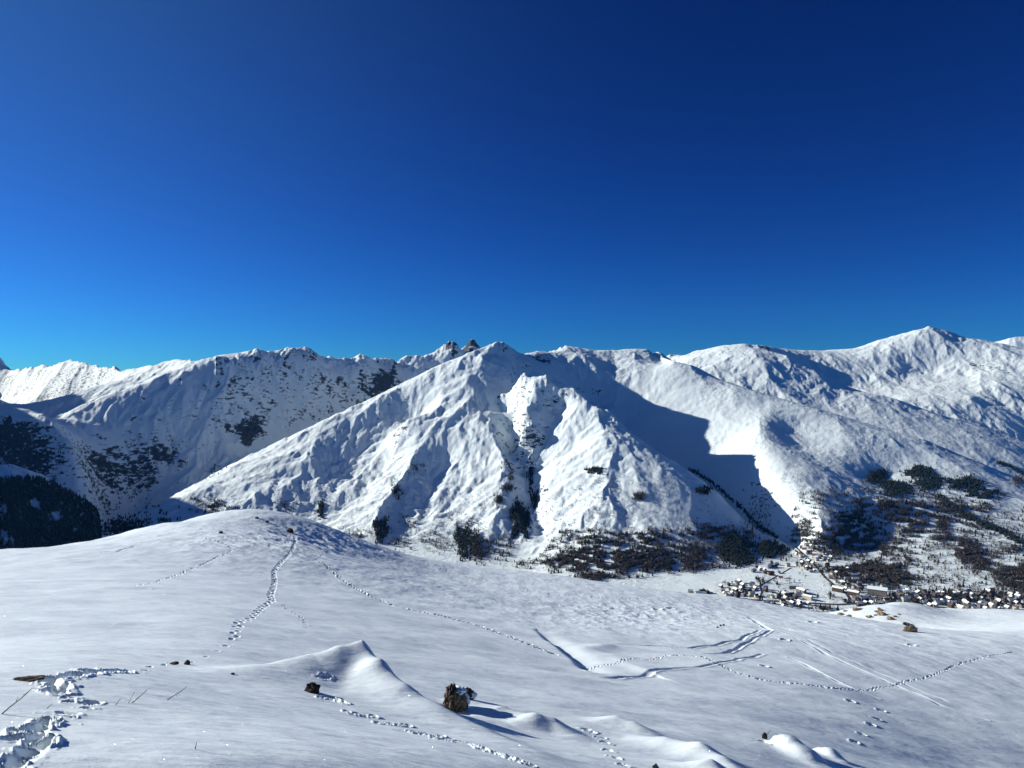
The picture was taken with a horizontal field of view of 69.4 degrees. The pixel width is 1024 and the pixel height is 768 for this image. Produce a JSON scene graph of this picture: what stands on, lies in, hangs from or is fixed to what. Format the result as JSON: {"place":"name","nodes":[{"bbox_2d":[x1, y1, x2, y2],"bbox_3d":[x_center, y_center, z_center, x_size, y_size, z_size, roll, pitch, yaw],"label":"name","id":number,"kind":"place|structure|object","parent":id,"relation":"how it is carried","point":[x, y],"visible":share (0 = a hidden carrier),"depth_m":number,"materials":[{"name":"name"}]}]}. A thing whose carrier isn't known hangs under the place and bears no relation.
{"place":"outdoors","nodes":[
{"label":"outdoors","id":0,"kind":"place"},
{"bbox_2d":[0,406,159,548],"bbox_3d":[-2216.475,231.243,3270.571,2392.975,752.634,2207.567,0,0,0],"label":"wooded left spur","id":1,"kind":"structure","parent":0,"point":[81,477],"depth_m":3635.45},
{"bbox_2d":[0,339,479,495],"bbox_3d":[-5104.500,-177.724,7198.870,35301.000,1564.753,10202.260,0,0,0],"label":"mountain range","id":2,"kind":"structure","parent":0,"point":[201,411],"depth_m":4511.01,"materials":[{"name":"white snow"}]},
{"bbox_2d":[118,342,803,569],"bbox_3d":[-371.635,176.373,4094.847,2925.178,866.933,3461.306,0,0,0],"label":"central mountain","id":3,"kind":"structure","parent":0,"point":[551,419],"depth_m":3286.98,"materials":[{"name":"white snow"}]},
{"bbox_2d":[0,509,1023,767],"bbox_3d":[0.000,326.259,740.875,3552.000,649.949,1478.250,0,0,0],"label":"snow slope","id":4,"kind":"structure","parent":0,"point":[384,647],"depth_m":19.20,"materials":[{"name":"white snow"}]},
{"bbox_2d":[1,688,31,713],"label":"grass stalk","id":5,"kind":"object","parent":4,"relation":"on","point":[15,702],"depth_m":4.16,"materials":[{"name":"brown plant"}]},
{"bbox_2d":[13,675,46,681],"bbox_3d":[-3.437,2.099,5.255,0.285,0.052,0.065,-6,0,0],"label":"rock","id":6,"kind":"object","parent":4,"relation":"on","point":[34,678],"visible":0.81,"depth_m":5.24,"materials":[{"name":"brown stone"}]},
{"bbox_2d":[304,682,320,693],"bbox_3d":[-2.025,3.099,7.495,0.162,0.147,0.142,0,0,0],"label":"rock","id":7,"kind":"object","parent":4,"relation":"on","point":[312,687],"visible":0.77,"depth_m":7.47,"materials":[{"name":"brown stone"}]},
{"bbox_2d":[442,683,469,712],"bbox_3d":[-0.709,4.082,9.539,0.357,0.460,0.266,0,0,-16],"label":"rock","id":8,"kind":"object","parent":4,"relation":"on","point":[456,700],"visible":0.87,"depth_m":9.46,"materials":[{"name":"brown stone"}]},
{"bbox_2d":[464,687,476,699],"bbox_3d":[-0.651,4.547,10.801,0.260,0.212,0.237,0,0,-37],"label":"rock","id":9,"kind":"object","parent":4,"relation":"on","point":[471,693],"visible":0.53,"depth_m":10.74,"materials":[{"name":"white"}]},
{"bbox_2d":[762,732,767,738],"bbox_3d":[4.425,6.192,12.956,0.098,0.181,0.079,0,0,0],"label":"rock","id":10,"kind":"object","parent":4,"relation":"on","point":[764,735],"visible":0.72,"depth_m":12.94,"materials":[{"name":"stone"}]},
{"bbox_2d":[876,611,886,615],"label":"rock","id":11,"kind":"object","parent":4,"relation":"on","point":[881,613],"visible":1,"depth_m":121.90,"materials":[{"name":"beige stone"}]},
{"bbox_2d":[902,625,917,631],"bbox_3d":[34.653,21.427,64.431,1.472,0.868,0.609,0,0,0],"label":"rock","id":12,"kind":"object","parent":4,"relation":"on","point":[910,628],"visible":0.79,"depth_m":64.26,"materials":[{"name":"brown stone"}]},
{"bbox_2d":[0,0,1023,370],"label":"sky","id":13,"kind":"structure","parent":0,"point":[195,180],"materials":[{"name":"blue"}]},
{"bbox_2d":[97,497,1023,612],"bbox_3d":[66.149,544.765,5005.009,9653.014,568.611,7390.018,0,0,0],"label":"valley floor","id":14,"kind":"structure","parent":0,"point":[710,579],"depth_m":2363.89,"materials":[{"name":"white snow"}]},
{"bbox_2d":[0,415,1023,610],"bbox_3d":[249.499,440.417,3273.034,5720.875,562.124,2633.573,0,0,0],"label":"forest","id":15,"kind":"object","parent":14,"relation":"on","point":[734,545],"visible":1,"depth_m":2650.73,"materials":[{"name":"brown plant"}]},
{"bbox_2d":[748,591,754,595],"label":"chalet","id":16,"kind":"object","parent":14,"relation":"on","point":[751,593],"visible":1,"depth_m":2100.98,"materials":[{"name":"white"}]},
{"bbox_2d":[768,571,774,575],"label":"chalet","id":17,"kind":"object","parent":14,"relation":"on","point":[770,573],"visible":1,"depth_m":2322.88,"materials":[{"name":"brown"}]},
{"bbox_2d":[788,584,798,588],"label":"apartment block","id":18,"kind":"structure","parent":14,"relation":"on","point":[792,586],"depth_m":2170.58,"materials":[{"name":"grey stone"}]},
{"bbox_2d":[796,587,805,593],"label":"apartment block","id":19,"kind":"structure","parent":14,"relation":"on","point":[798,589],"depth_m":2125.63,"materials":[{"name":"grey stone"}]},
{"bbox_2d":[802,594,812,600],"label":"apartment block","id":20,"kind":"structure","parent":14,"relation":"on","point":[807,597],"depth_m":2063.41,"materials":[{"name":"white"}]},
{"bbox_2d":[832,585,843,592],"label":"apartment block","id":21,"kind":"structure","parent":14,"relation":"on","point":[839,589],"depth_m":2138.36,"materials":[{"name":"white"}]},
{"bbox_2d":[847,589,859,595],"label":"apartment block","id":22,"kind":"structure","parent":14,"relation":"on","point":[850,592],"depth_m":2101.26,"materials":[{"name":"white"}]},
{"bbox_2d":[855,601,863,606],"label":"chalet","id":23,"kind":"object","parent":14,"relation":"on","point":[859,603],"visible":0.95,"depth_m":1999.17,"materials":[{"name":"white"}]},
{"bbox_2d":[859,596,866,600],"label":"chalet","id":24,"kind":"object","parent":14,"relation":"on","point":[862,598],"visible":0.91,"depth_m":2047.49,"materials":[{"name":"white"}]},
{"bbox_2d":[867,585,887,596],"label":"hall","id":25,"kind":"structure","parent":14,"relation":"on","point":[877,590],"depth_m":2096.33,"materials":[{"name":"grey stone"}]},
{"bbox_2d":[900,596,909,601],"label":"hotel","id":26,"kind":"structure","parent":14,"relation":"on","point":[904,598],"depth_m":2035.35,"materials":[{"name":"white"}]},
{"bbox_2d":[941,599,947,604],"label":"chalet","id":27,"kind":"object","parent":14,"relation":"on","point":[944,602],"visible":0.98,"depth_m":2013.37,"materials":[{"name":"white"}]},
{"bbox_2d":[947,602,954,607],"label":"chalet","id":28,"kind":"object","parent":14,"relation":"on","point":[950,605],"visible":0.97,"depth_m":1979.91,"materials":[{"name":"brown"}]},
{"bbox_2d":[963,603,970,608],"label":"chalet","id":29,"kind":"object","parent":14,"relation":"on","point":[966,606],"visible":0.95,"depth_m":1970.51,"materials":[{"name":"grey stone"}]},
{"bbox_2d":[988,602,994,608],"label":"chalet","id":30,"kind":"object","parent":14,"relation":"on","point":[990,604],"visible":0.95,"depth_m":1980.60,"materials":[{"name":"white"}]},
{"bbox_2d":[993,600,999,605],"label":"chalet","id":31,"kind":"object","parent":14,"relation":"on","point":[996,602],"visible":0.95,"depth_m":1999.28,"materials":[{"name":"brown"}]},
{"bbox_2d":[1012,604,1018,609],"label":"chalet","id":32,"kind":"object","parent":14,"relation":"on","point":[1015,607],"visible":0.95,"depth_m":1966.29,"materials":[{"name":"brown"}]},
{"bbox_2d":[1014,593,1021,598],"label":"chalet","id":33,"kind":"object","parent":14,"relation":"on","point":[1017,595],"visible":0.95,"depth_m":2065.28,"materials":[{"name":"grey stone"}]},
{"bbox_2d":[759,568,790,599],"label":"road","id":34,"kind":"structure","parent":0,"point":[766,582],"depth_m":2227.94,"materials":[{"name":"grey asphalt"}]},
{"bbox_2d":[796,547,819,569],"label":"road","id":35,"kind":"structure","parent":0,"point":[805,556],"depth_m":2596.40,"materials":[{"name":"grey asphalt"}]},
{"bbox_2d":[741,598,875,604],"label":"road","id":36,"kind":"structure","parent":0,"point":[810,602],"depth_m":2027.10,"materials":[{"name":"grey asphalt"}]},
{"bbox_2d":[597,349,1023,562],"bbox_3d":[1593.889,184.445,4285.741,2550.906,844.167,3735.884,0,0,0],"label":"mountain","id":37,"kind":"structure","parent":0,"point":[739,444],"depth_m":3510.81,"materials":[{"name":"white snow"}]},
{"bbox_2d":[818,570,850,603],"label":"road","id":38,"kind":"structure","parent":0,"point":[848,596],"depth_m":2137.89,"materials":[{"name":"grey asphalt"}]},
{"bbox_2d":[667,326,1023,478],"bbox_3d":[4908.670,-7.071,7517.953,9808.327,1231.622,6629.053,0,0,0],"label":"mountains","id":39,"kind":"structure","parent":0,"point":[956,393],"depth_m":6253.40,"materials":[{"name":"white snow"}]}
]}

